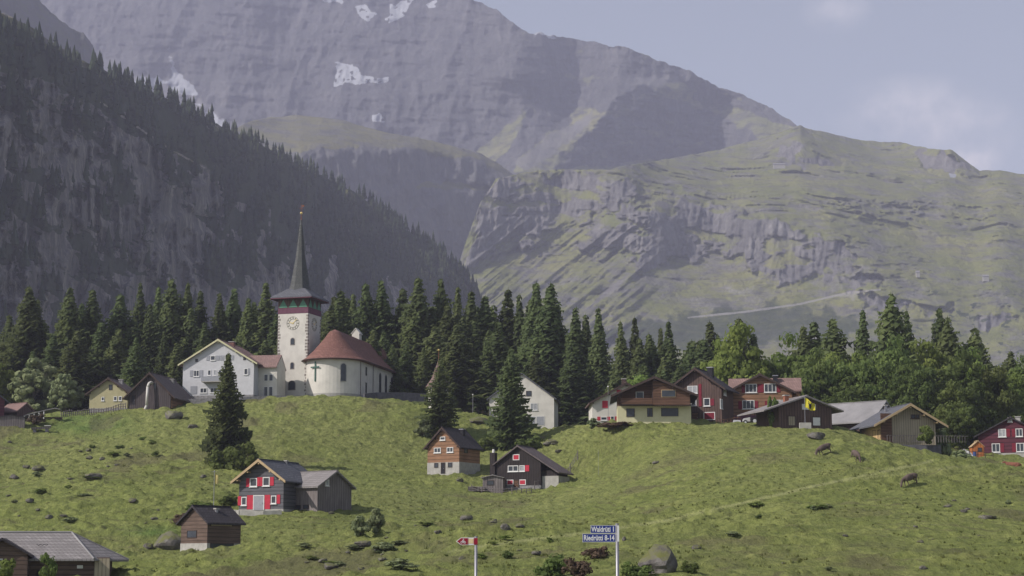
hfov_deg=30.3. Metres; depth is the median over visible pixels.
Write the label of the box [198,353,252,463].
fir tree
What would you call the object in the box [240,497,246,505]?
window
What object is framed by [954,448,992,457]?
rail fence
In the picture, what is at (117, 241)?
spruce
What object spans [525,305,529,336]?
spruce tree
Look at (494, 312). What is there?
spruce tree
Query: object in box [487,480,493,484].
window
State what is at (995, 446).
window
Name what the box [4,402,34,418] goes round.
stable hut
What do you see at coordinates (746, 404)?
window
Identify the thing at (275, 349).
spruce tree
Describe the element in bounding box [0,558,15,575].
shrub
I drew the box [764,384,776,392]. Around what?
window
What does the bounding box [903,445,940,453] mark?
retaining wall
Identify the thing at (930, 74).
sky
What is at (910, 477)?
cow
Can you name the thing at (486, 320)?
spruce tree
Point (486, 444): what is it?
shrub
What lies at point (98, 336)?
spruce tree
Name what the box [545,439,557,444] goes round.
boulder
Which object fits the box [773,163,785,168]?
alpine hut
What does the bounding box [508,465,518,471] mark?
window
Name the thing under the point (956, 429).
leafy tree
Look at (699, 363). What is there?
spruce tree
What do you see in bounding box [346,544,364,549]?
heath cushion
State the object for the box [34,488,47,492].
heath cushion
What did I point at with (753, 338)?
spruce tree
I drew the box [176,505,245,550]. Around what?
barn
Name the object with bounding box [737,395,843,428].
hay barn
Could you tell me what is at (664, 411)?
window
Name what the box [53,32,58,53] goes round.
spruce
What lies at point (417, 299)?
spruce tree
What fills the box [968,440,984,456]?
garden shed
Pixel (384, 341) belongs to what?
spruce tree
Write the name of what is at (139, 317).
spruce tree
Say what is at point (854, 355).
leafy tree
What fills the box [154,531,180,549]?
boulder
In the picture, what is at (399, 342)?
spruce tree
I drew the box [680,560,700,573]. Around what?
shrub
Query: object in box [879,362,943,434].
leafy tree
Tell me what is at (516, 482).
door
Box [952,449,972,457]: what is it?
shrub
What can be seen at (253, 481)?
window
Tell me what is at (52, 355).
spruce tree
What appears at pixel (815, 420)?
window
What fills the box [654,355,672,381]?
spruce tree
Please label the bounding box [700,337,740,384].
leafy tree
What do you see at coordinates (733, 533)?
heath cushion
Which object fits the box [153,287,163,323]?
spruce tree
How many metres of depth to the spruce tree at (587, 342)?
451.81 m
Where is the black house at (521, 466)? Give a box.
[490,445,573,489]
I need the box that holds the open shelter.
[23,408,63,418]
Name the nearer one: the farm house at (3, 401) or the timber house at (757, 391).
the timber house at (757, 391)
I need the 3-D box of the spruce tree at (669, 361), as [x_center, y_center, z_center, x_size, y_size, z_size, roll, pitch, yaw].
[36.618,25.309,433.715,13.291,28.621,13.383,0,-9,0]
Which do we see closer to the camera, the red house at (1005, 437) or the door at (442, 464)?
the door at (442, 464)
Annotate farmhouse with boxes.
[0,531,128,575]
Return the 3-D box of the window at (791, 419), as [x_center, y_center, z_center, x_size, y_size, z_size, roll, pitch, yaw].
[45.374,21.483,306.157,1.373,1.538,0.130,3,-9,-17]
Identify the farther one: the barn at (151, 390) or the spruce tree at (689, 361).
the spruce tree at (689, 361)
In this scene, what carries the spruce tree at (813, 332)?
on the ground
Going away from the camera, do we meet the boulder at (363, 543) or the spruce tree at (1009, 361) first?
the boulder at (363, 543)
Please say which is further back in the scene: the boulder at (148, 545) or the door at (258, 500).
the door at (258, 500)
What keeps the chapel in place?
on the ground
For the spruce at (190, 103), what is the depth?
1984.65 m
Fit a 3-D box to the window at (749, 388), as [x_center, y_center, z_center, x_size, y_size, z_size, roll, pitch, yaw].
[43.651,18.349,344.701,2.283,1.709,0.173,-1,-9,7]
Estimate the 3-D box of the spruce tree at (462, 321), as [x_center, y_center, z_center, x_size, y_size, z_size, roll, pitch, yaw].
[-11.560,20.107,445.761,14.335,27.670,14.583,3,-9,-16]
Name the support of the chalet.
on the ground
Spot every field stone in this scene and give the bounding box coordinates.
[10,474,18,478]
[25,498,33,502]
[45,514,52,518]
[128,498,136,502]
[318,558,327,562]
[532,550,540,554]
[692,544,700,548]
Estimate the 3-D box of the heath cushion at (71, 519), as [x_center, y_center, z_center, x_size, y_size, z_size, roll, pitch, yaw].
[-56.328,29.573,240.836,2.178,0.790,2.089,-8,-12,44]
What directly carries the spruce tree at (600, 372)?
on the ground
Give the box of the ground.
[0,394,1023,575]
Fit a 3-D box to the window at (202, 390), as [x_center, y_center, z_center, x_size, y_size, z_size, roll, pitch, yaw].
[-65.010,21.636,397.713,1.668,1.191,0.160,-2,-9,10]
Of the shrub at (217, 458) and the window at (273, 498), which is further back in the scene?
the shrub at (217, 458)
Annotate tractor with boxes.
[742,413,755,422]
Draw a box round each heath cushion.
[32,471,42,475]
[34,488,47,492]
[62,517,77,522]
[74,493,90,496]
[106,452,121,454]
[151,450,158,455]
[294,543,311,547]
[304,555,320,559]
[334,561,344,565]
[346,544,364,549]
[391,540,410,543]
[418,522,437,525]
[473,553,486,557]
[499,535,511,538]
[725,531,740,536]
[747,501,764,506]
[806,504,827,508]
[824,566,833,570]
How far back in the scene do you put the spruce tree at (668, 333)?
435.64 m
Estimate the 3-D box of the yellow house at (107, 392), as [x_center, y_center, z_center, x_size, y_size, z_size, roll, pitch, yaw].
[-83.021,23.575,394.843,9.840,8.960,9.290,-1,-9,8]
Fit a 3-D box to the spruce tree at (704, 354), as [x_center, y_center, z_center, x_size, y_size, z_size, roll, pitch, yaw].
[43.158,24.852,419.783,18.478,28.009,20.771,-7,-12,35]
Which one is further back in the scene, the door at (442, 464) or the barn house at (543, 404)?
the barn house at (543, 404)
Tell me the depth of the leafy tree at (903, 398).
357.39 m
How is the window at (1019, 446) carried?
in the red house at (1005, 437)
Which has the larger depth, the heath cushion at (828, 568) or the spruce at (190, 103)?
the spruce at (190, 103)
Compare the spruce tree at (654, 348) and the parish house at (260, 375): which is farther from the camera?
the spruce tree at (654, 348)
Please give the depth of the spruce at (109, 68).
1768.50 m
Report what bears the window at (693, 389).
in the wooden house at (713, 401)
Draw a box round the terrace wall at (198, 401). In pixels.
[185,396,285,403]
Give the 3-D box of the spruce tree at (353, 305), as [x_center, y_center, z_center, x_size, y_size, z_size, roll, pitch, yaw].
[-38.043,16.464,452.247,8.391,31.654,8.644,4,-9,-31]
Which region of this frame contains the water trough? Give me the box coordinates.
[31,425,50,431]
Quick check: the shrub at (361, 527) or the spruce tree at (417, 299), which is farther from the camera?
the spruce tree at (417, 299)
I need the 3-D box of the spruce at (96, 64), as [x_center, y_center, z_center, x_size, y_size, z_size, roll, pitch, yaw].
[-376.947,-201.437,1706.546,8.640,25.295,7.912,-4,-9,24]
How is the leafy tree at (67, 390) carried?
on the ground
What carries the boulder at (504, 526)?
on the ground
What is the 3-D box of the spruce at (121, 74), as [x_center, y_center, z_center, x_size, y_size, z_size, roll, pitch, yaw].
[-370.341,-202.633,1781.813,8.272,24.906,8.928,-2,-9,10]
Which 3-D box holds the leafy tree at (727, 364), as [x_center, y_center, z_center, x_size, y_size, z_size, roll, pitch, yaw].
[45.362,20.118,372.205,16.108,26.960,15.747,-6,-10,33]
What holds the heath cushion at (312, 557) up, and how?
on the ground
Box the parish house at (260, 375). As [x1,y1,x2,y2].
[178,338,285,398]
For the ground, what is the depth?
243.05 m
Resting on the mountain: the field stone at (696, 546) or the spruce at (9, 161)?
the spruce at (9, 161)
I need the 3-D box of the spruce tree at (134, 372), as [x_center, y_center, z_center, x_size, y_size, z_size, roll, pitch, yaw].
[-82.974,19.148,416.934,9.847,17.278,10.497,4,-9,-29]
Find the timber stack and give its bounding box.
[468,487,484,491]
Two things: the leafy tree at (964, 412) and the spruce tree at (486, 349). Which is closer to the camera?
the leafy tree at (964, 412)
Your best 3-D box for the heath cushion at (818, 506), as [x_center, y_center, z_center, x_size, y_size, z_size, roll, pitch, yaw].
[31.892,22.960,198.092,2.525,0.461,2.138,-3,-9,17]
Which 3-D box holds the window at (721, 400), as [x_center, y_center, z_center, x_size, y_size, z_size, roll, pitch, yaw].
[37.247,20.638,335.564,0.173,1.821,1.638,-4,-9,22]
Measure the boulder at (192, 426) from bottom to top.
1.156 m
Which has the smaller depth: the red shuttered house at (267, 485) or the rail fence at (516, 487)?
the red shuttered house at (267, 485)
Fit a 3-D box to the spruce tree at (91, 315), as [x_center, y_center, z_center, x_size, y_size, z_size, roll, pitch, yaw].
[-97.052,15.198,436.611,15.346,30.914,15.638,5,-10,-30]
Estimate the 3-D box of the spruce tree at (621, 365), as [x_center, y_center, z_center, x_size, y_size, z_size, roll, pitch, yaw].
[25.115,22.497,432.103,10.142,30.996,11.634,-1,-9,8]
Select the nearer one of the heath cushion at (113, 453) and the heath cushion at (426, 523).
the heath cushion at (426, 523)
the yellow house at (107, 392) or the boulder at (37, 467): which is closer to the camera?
the boulder at (37, 467)
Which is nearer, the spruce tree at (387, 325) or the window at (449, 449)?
the window at (449, 449)
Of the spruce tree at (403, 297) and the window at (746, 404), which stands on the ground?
the spruce tree at (403, 297)
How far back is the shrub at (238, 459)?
299.29 m
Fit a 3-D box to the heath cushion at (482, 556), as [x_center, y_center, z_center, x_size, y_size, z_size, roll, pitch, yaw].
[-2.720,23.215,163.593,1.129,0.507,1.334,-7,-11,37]
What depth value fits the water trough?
366.62 m
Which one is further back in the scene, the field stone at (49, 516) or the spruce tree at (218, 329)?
the spruce tree at (218, 329)
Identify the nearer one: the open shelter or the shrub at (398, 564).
the shrub at (398, 564)
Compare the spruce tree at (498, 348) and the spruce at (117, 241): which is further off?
the spruce at (117, 241)
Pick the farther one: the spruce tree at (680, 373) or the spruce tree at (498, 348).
the spruce tree at (498, 348)
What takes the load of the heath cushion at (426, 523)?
on the ground
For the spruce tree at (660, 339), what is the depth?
442.55 m
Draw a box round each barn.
[122,372,192,409]
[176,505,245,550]
[294,470,356,511]
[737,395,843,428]
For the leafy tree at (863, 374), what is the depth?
361.03 m
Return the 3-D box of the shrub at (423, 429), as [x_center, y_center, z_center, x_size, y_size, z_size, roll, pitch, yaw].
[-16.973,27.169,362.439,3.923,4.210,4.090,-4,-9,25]
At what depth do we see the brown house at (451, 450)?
319.84 m
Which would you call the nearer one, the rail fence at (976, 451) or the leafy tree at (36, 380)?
the rail fence at (976, 451)
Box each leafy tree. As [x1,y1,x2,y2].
[0,363,22,406]
[7,357,58,411]
[46,374,84,410]
[626,375,648,384]
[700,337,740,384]
[706,320,774,383]
[767,362,788,377]
[770,332,808,377]
[779,346,839,403]
[817,351,860,391]
[820,358,879,400]
[820,375,869,403]
[840,350,882,385]
[849,385,885,400]
[872,333,925,386]
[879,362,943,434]
[879,373,918,406]
[909,337,956,371]
[914,382,951,435]
[926,346,986,444]
[927,379,975,443]
[942,411,968,447]
[943,405,981,446]
[957,346,996,444]
[963,387,996,444]
[978,365,1021,422]
[980,383,1004,426]
[988,400,1023,423]
[1006,353,1023,392]
[1006,372,1023,409]
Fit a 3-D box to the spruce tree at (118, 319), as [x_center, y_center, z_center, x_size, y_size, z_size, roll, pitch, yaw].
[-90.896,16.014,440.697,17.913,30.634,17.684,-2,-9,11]
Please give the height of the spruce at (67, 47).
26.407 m
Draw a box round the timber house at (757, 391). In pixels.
[728,373,801,422]
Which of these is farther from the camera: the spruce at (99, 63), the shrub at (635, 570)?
the spruce at (99, 63)
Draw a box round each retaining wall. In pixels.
[363,392,425,401]
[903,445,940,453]
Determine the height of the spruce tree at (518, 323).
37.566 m
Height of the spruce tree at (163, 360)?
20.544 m
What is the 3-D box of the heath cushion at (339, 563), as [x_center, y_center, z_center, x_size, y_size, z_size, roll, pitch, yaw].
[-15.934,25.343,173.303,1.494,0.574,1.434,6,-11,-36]
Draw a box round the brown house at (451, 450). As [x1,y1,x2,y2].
[423,426,483,474]
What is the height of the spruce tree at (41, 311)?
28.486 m
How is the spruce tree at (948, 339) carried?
on the ground
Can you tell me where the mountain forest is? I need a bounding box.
[0,10,481,331]
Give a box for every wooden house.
[674,367,739,421]
[850,403,962,444]
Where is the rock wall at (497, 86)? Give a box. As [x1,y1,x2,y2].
[40,0,796,173]
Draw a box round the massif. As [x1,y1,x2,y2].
[460,125,1023,371]
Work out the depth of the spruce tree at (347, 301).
456.37 m
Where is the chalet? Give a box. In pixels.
[610,376,698,423]
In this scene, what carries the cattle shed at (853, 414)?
on the ground
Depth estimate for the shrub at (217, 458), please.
302.46 m
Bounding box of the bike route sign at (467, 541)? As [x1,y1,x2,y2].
[456,536,477,575]
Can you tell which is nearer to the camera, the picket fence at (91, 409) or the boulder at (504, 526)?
the boulder at (504, 526)
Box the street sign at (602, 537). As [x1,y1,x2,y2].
[582,523,618,575]
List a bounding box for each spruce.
[0,16,3,30]
[2,17,6,33]
[5,19,12,47]
[7,146,13,170]
[12,14,16,37]
[14,18,24,49]
[22,23,26,48]
[37,20,41,39]
[46,34,53,56]
[47,162,54,188]
[50,165,60,193]
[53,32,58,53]
[56,270,62,294]
[60,49,69,74]
[65,39,68,52]
[67,48,74,72]
[72,44,77,67]
[83,158,89,182]
[88,47,94,71]
[90,52,99,74]
[92,63,98,86]
[97,51,103,75]
[104,295,109,313]
[107,61,111,77]
[113,224,120,248]
[118,61,123,82]
[120,68,125,90]
[134,84,138,103]
[138,82,144,105]
[141,83,146,104]
[143,247,151,268]
[161,264,164,277]
[188,97,193,117]
[241,232,248,252]
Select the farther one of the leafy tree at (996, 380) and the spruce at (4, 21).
the spruce at (4, 21)
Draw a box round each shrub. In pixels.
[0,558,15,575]
[26,414,45,424]
[38,552,57,575]
[170,513,184,523]
[185,500,212,509]
[209,444,236,469]
[219,493,237,504]
[223,441,258,469]
[350,515,371,535]
[365,507,385,534]
[370,542,397,552]
[384,558,419,570]
[413,419,433,437]
[478,436,497,450]
[502,550,513,558]
[514,435,543,448]
[533,553,566,575]
[561,557,592,575]
[580,546,609,558]
[587,418,600,427]
[597,421,633,427]
[619,561,653,575]
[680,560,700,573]
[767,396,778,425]
[917,425,933,443]
[936,428,951,455]
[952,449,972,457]
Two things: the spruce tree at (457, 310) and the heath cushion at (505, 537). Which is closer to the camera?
the heath cushion at (505, 537)
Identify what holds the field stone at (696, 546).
on the ground
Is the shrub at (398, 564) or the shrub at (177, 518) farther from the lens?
the shrub at (177, 518)
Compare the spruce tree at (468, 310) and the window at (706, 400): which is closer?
the window at (706, 400)
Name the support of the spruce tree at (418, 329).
on the ground
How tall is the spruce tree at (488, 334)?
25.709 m
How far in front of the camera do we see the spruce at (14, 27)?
1502.13 m
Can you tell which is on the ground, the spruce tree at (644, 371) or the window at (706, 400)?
the spruce tree at (644, 371)
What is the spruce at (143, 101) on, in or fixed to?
on the mountain
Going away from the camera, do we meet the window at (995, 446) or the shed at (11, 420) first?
the window at (995, 446)
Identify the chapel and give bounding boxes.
[426,349,449,407]
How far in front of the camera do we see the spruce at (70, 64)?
1605.80 m
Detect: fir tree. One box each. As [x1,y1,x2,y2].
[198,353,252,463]
[412,358,461,431]
[483,348,541,450]
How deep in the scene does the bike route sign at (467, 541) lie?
38.63 m
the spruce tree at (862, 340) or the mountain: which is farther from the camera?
the mountain
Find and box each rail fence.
[471,485,531,493]
[534,450,577,489]
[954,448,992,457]
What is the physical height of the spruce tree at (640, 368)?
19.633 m
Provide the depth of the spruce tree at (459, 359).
429.26 m
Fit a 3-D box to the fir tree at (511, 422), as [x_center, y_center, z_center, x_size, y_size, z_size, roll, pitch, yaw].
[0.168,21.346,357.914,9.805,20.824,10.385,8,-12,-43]
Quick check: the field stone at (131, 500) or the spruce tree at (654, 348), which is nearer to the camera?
the field stone at (131, 500)
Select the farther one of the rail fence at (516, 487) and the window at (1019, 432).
the window at (1019, 432)
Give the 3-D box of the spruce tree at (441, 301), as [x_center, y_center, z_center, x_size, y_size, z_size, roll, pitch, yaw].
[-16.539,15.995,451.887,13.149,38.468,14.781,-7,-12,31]
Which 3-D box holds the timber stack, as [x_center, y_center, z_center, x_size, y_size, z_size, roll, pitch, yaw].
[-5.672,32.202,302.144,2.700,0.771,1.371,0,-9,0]
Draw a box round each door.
[131,395,135,403]
[253,495,264,509]
[441,462,444,473]
[514,480,518,486]
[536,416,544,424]
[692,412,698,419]
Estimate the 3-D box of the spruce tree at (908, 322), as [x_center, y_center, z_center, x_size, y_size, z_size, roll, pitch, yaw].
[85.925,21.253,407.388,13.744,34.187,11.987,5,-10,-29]
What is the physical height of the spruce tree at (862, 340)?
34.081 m
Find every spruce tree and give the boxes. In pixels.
[0,285,47,371]
[0,315,14,360]
[3,299,49,363]
[13,351,44,406]
[39,334,62,402]
[42,288,90,358]
[51,330,97,410]
[54,308,62,366]
[78,303,86,325]
[80,290,107,347]
[87,321,109,383]
[87,338,109,385]
[92,329,128,383]
[104,292,139,355]
[115,337,150,387]
[129,281,146,340]
[136,304,162,371]
[152,331,171,375]
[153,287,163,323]
[154,279,189,356]
[164,343,184,387]
[176,308,201,367]
[179,283,199,319]
[192,323,212,354]
[195,290,211,337]
[206,293,230,341]
[225,287,242,344]
[233,298,261,353]
[246,283,277,354]
[252,302,258,322]
[256,338,275,354]
[262,313,277,353]
[270,339,277,354]
[320,303,339,341]
[322,291,358,335]
[330,294,336,305]
[334,304,345,332]
[345,298,357,316]
[348,294,357,326]
[352,281,383,340]
[365,330,400,391]
[366,278,399,357]
[377,332,401,362]
[385,344,413,392]
[391,288,407,354]
[391,303,411,358]
[394,278,439,369]
[398,312,425,373]
[399,342,416,391]
[409,326,447,392]
[409,346,433,397]
[426,309,439,335]
[427,325,494,412]
[428,279,454,325]
[436,304,456,350]
[452,287,462,322]
[454,289,484,339]
[459,317,476,372]
[465,322,513,415]
[466,319,484,370]
[474,340,495,413]
[476,330,491,366]
[477,296,495,340]
[490,305,498,330]
[497,290,516,348]
[511,295,524,359]
[513,280,548,382]
[522,281,568,392]
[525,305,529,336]
[525,354,560,424]
[546,308,568,376]
[552,307,588,396]
[555,346,593,426]
[580,313,592,365]
[582,361,609,401]
[586,308,613,399]
[587,369,621,419]
[607,322,632,381]
[626,316,645,372]
[626,338,655,383]
[635,364,643,377]
[640,366,651,377]
[643,334,658,375]
[647,337,661,375]
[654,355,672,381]
[657,321,681,371]
[657,328,663,356]
[660,370,667,380]
[664,338,681,377]
[670,364,686,383]
[673,337,714,378]
[674,345,695,373]
[681,340,696,363]
[696,360,702,367]
[700,320,718,354]
[723,319,749,361]
[745,334,764,362]
[788,326,811,367]
[807,322,824,353]
[820,317,856,363]
[853,309,873,361]
[867,292,921,386]
[903,310,921,364]
[922,306,946,363]
[928,315,966,373]
[964,327,996,371]
[994,350,1018,374]
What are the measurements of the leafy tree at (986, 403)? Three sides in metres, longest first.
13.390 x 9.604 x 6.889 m
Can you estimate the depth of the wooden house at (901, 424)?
304.62 m
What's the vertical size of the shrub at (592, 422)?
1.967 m
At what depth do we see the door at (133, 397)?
385.50 m
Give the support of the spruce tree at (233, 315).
on the ground
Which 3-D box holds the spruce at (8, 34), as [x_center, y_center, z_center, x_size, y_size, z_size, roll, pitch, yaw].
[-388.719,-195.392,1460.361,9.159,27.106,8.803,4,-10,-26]
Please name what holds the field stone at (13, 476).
on the ground
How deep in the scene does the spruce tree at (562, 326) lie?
443.63 m
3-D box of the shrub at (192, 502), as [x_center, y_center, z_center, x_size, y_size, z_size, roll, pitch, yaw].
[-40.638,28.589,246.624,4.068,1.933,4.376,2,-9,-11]
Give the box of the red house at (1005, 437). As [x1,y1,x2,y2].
[974,416,1023,456]
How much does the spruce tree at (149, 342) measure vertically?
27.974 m
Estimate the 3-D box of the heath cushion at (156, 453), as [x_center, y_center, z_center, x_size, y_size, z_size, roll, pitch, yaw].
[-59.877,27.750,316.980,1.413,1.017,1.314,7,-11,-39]
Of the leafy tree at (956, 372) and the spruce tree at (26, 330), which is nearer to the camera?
the leafy tree at (956, 372)
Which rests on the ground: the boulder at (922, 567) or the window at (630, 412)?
the boulder at (922, 567)
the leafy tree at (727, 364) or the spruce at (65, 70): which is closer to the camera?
the leafy tree at (727, 364)
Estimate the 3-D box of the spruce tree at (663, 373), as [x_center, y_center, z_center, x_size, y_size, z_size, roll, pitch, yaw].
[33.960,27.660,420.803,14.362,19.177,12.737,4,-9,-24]
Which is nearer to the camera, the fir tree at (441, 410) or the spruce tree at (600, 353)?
the fir tree at (441, 410)
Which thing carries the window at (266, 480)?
in the red shuttered house at (267, 485)
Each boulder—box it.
[32,465,44,470]
[85,473,102,478]
[143,543,152,548]
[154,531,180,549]
[165,411,182,418]
[188,424,197,427]
[324,562,337,569]
[354,541,370,546]
[460,515,472,519]
[469,417,487,423]
[500,523,510,529]
[515,523,523,527]
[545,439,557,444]
[638,544,677,573]
[806,432,824,439]
[919,565,927,569]
[978,515,996,518]
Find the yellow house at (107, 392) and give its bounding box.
[85,377,131,412]
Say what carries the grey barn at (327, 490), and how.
on the ground
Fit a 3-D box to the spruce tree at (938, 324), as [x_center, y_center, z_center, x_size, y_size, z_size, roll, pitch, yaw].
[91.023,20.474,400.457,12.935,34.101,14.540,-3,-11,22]
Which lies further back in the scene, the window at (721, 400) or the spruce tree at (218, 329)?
the spruce tree at (218, 329)
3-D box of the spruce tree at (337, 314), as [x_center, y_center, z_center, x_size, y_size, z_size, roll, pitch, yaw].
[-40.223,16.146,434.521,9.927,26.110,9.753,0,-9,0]
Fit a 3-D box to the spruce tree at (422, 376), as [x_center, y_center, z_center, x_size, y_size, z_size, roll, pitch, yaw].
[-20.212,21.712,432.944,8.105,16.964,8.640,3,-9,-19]
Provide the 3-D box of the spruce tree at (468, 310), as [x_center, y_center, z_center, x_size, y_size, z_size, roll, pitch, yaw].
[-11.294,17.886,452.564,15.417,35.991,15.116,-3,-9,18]
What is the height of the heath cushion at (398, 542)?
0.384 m
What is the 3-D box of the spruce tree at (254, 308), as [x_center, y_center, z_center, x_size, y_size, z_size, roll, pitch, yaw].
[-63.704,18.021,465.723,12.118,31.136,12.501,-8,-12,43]
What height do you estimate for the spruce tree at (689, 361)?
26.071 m
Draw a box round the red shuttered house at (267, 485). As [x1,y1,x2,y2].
[230,458,306,511]
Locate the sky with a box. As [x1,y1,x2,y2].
[474,0,1023,173]
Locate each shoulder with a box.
[0,0,97,63]
[237,115,514,261]
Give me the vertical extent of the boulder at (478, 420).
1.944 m
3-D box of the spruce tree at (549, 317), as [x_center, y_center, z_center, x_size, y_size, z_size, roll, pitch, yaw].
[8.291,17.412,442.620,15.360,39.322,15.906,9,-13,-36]
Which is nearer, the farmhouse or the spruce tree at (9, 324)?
the farmhouse
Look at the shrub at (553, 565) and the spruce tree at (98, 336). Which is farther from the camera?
the spruce tree at (98, 336)
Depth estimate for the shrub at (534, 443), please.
334.80 m
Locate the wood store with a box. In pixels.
[481,474,506,492]
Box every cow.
[814,443,832,454]
[851,450,860,461]
[900,473,918,486]
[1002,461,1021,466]
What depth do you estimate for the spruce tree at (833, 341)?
402.82 m
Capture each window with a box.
[187,530,196,537]
[193,370,199,376]
[199,388,206,393]
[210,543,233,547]
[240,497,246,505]
[249,478,256,487]
[262,477,269,486]
[270,496,276,504]
[433,448,440,453]
[447,447,453,452]
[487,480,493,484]
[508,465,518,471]
[519,465,524,471]
[530,403,537,410]
[626,408,634,416]
[636,392,643,397]
[661,408,677,415]
[687,386,697,393]
[703,398,710,406]
[720,399,722,409]
[742,400,753,409]
[745,384,756,392]
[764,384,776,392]
[788,416,795,424]
[812,417,820,425]
[992,443,1000,452]
[998,429,1005,437]
[1015,428,1022,436]
[1016,443,1023,451]
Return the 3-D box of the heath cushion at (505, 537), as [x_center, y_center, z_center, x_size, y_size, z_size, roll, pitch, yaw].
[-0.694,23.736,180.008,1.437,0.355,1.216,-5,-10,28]
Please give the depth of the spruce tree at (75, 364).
418.80 m
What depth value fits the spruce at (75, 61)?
1641.38 m
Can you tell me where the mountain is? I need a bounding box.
[0,13,470,332]
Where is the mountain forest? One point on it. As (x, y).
(428, 250)
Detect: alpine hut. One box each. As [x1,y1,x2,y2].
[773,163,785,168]
[982,275,988,281]
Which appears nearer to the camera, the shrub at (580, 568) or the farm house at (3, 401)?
the shrub at (580, 568)
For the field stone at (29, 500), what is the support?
on the ground
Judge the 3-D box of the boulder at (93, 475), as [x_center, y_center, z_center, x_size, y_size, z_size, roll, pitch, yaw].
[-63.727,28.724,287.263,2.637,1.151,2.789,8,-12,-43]
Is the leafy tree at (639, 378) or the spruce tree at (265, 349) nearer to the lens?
the leafy tree at (639, 378)
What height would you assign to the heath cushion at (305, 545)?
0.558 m
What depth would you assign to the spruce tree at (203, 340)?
437.13 m
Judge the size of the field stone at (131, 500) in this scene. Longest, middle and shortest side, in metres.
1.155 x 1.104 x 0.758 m
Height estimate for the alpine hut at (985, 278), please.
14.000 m
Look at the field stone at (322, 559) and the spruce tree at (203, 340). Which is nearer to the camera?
the field stone at (322, 559)
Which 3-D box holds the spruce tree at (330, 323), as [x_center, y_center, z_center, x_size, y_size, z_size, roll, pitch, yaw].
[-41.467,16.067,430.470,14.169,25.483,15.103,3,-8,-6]
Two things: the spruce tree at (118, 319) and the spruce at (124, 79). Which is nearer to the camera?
the spruce tree at (118, 319)
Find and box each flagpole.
[213,470,217,504]
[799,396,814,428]
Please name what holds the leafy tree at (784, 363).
on the ground
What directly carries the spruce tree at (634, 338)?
on the ground
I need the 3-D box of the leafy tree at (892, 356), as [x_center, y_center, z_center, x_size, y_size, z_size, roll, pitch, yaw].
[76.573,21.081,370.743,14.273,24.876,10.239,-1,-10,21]
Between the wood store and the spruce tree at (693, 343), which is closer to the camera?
the wood store
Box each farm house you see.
[0,395,9,415]
[585,378,632,422]
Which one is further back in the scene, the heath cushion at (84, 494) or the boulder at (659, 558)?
the heath cushion at (84, 494)
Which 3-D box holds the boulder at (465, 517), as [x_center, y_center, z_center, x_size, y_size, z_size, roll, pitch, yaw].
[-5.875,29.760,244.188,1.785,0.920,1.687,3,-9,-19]
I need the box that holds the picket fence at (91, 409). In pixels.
[61,402,125,416]
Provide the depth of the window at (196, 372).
398.62 m
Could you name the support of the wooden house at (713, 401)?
on the ground
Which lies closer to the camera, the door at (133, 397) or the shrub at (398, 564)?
the shrub at (398, 564)
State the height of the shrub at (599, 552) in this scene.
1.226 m
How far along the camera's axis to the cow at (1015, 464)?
290.95 m
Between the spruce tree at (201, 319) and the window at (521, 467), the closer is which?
the window at (521, 467)
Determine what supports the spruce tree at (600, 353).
on the ground
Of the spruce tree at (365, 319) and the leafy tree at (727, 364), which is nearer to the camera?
the leafy tree at (727, 364)
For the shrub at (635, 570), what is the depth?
139.07 m
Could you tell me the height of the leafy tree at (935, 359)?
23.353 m
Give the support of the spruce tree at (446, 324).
on the ground
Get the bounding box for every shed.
[0,414,25,427]
[829,400,889,430]
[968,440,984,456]
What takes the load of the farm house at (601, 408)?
on the ground
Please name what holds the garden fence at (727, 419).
on the ground
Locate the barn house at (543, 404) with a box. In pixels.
[487,373,560,428]
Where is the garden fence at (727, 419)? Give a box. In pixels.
[716,417,740,423]
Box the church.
[270,204,404,396]
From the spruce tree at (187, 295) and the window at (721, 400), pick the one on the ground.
the spruce tree at (187, 295)
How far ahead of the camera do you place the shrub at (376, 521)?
192.65 m
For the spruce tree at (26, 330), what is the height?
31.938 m
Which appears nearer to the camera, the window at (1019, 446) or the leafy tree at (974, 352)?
the window at (1019, 446)
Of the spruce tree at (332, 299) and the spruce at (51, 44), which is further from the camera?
the spruce at (51, 44)
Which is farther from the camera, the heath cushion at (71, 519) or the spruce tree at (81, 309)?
the spruce tree at (81, 309)
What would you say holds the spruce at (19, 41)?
on the mountain
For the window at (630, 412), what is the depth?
324.55 m
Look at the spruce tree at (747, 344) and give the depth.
432.51 m
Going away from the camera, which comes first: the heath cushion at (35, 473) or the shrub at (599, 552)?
the shrub at (599, 552)
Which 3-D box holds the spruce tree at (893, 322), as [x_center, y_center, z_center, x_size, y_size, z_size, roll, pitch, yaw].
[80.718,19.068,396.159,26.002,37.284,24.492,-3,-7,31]
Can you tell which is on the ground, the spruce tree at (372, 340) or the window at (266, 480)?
the spruce tree at (372, 340)
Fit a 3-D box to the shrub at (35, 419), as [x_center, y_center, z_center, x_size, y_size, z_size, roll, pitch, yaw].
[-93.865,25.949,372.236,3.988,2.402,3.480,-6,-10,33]
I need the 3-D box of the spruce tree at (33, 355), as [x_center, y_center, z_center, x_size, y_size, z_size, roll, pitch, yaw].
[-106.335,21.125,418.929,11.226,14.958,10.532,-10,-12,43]
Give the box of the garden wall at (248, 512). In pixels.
[234,510,281,515]

